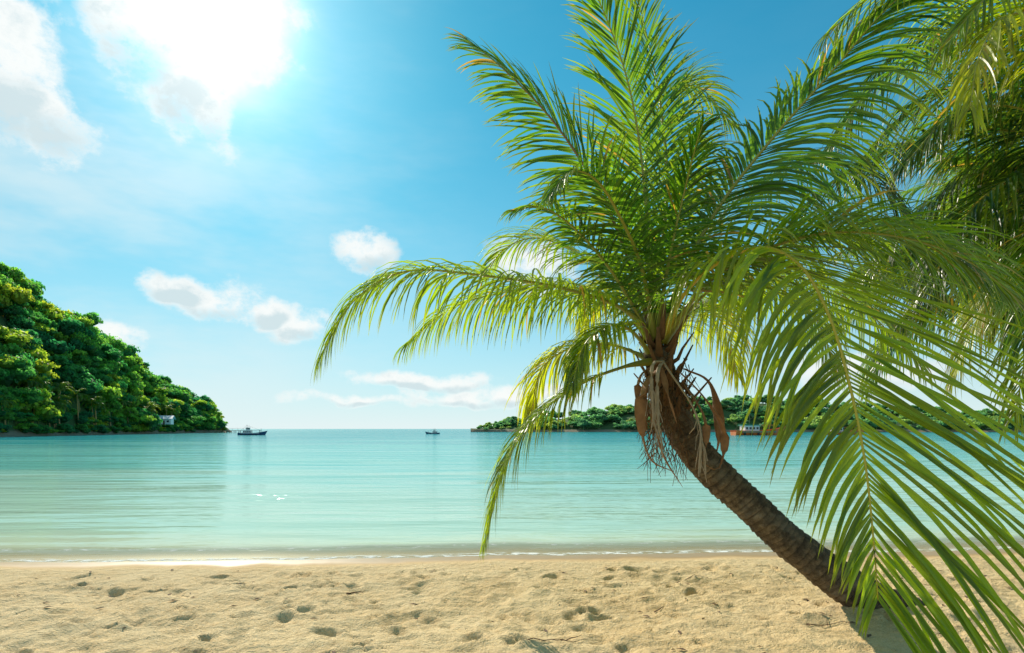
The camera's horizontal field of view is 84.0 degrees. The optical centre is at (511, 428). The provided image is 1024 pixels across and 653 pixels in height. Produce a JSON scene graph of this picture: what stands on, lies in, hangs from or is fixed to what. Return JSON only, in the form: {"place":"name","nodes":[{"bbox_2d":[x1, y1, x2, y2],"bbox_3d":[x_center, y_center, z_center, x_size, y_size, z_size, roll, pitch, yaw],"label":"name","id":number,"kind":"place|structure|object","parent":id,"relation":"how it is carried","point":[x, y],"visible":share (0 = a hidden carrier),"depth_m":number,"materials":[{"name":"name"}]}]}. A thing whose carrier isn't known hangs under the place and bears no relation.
{"place":"outdoors","nodes":[
{"label":"outdoors","id":0,"kind":"place"},
{"bbox_2d":[0,261,231,436],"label":"forested headland","id":1,"kind":"structure","parent":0,"point":[65,373],"depth_m":176.84,"materials":[{"name":"plant"}]},
{"bbox_2d":[158,415,175,418],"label":"roof","id":2,"kind":"structure","parent":1,"relation":"on","point":[166,417],"depth_m":220.29,"materials":[{"name":"metal"}]},
{"bbox_2d":[161,419,173,423],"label":"walls","id":3,"kind":"structure","parent":1,"relation":"on","point":[171,421],"depth_m":219.71,"materials":[{"name":"white paint"}]},
{"bbox_2d":[0,429,1023,561],"bbox_3d":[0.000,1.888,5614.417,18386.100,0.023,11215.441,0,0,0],"label":"sea water","id":4,"kind":"structure","parent":0,"point":[325,489],"depth_m":16.95,"materials":[{"name":"teal liquid"}]},
{"bbox_2d":[214,428,242,432],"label":"wooden pier","id":5,"kind":"structure","parent":4,"relation":"in","point":[221,430],"depth_m":249.00,"materials":[{"name":"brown wood"}]},
{"bbox_2d":[237,425,266,434],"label":"fishing boat","id":6,"kind":"object","parent":4,"relation":"on","point":[247,431],"visible":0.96,"depth_m":169.14,"materials":[{"name":"blue paint"}]},
{"bbox_2d":[425,429,439,433],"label":"fishing boat","id":7,"kind":"object","parent":4,"relation":"on","point":[434,431],"visible":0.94,"depth_m":204.49,"materials":[{"name":"blue paint"}]},
{"bbox_2d":[730,414,785,434],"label":"fishing boat","id":8,"kind":"object","parent":4,"relation":"on","point":[747,430],"visible":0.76,"depth_m":163.20,"materials":[{"name":"orange paint"}]},
{"bbox_2d":[827,424,863,434],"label":"fishing boat","id":9,"kind":"object","parent":4,"relation":"on","point":[840,431],"visible":0.2,"depth_m":178.65,"materials":[{"name":"orange paint"}]},
{"bbox_2d":[0,541,1023,652],"bbox_3d":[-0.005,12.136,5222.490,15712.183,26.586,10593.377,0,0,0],"label":"sandy beach","id":10,"kind":"structure","parent":0,"point":[522,599],"depth_m":5.91,"materials":[{"name":"beige sand"}]},
{"bbox_2d":[310,0,1023,652],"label":"coconut palm tree","id":11,"kind":"object","parent":10,"relation":"on","point":[642,266],"visible":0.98,"depth_m":5.12,"materials":[{"name":"green plant"}]},
{"bbox_2d":[770,0,1023,443],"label":"coconut palm tree","id":12,"kind":"object","parent":10,"relation":"on","point":[976,110],"visible":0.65,"depth_m":6.07,"materials":[{"name":"green plant"}]},
{"bbox_2d":[806,104,1023,403],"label":"coconut palm tree","id":13,"kind":"object","parent":10,"relation":"on","point":[933,186],"visible":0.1,"depth_m":9.49,"materials":[{"name":"green plant"}]},
{"bbox_2d":[0,0,1023,428],"label":"sky","id":14,"kind":"structure","parent":0,"point":[208,180],"materials":[{"name":"blue"}]},
{"bbox_2d":[18,566,1023,652],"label":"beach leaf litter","id":15,"kind":"object","parent":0,"point":[868,635],"visible":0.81,"depth_m":5.79,"materials":[{"name":"brown plant"}]},
{"bbox_2d":[526,638,584,641],"bbox_3d":[0.364,1.721,4.613,0.522,0.052,0.136,0,0,-6],"label":"driftwood twig","id":16,"kind":"object","parent":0,"point":[554,639],"visible":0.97,"depth_m":4.61,"materials":[{"name":"beige wood"}]},
{"bbox_2d":[471,394,1023,431],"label":"forested island","id":17,"kind":"structure","parent":0,"point":[617,418],"depth_m":340.06,"materials":[{"name":"plant"}]},
{"bbox_2d":[807,617,854,625],"bbox_3d":[2.908,1.764,5.226,0.393,0.061,0.161,0,0,14],"label":"driftwood twig","id":18,"kind":"object","parent":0,"point":[827,623],"visible":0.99,"depth_m":5.19,"materials":[{"name":"brown wood"}]}
]}

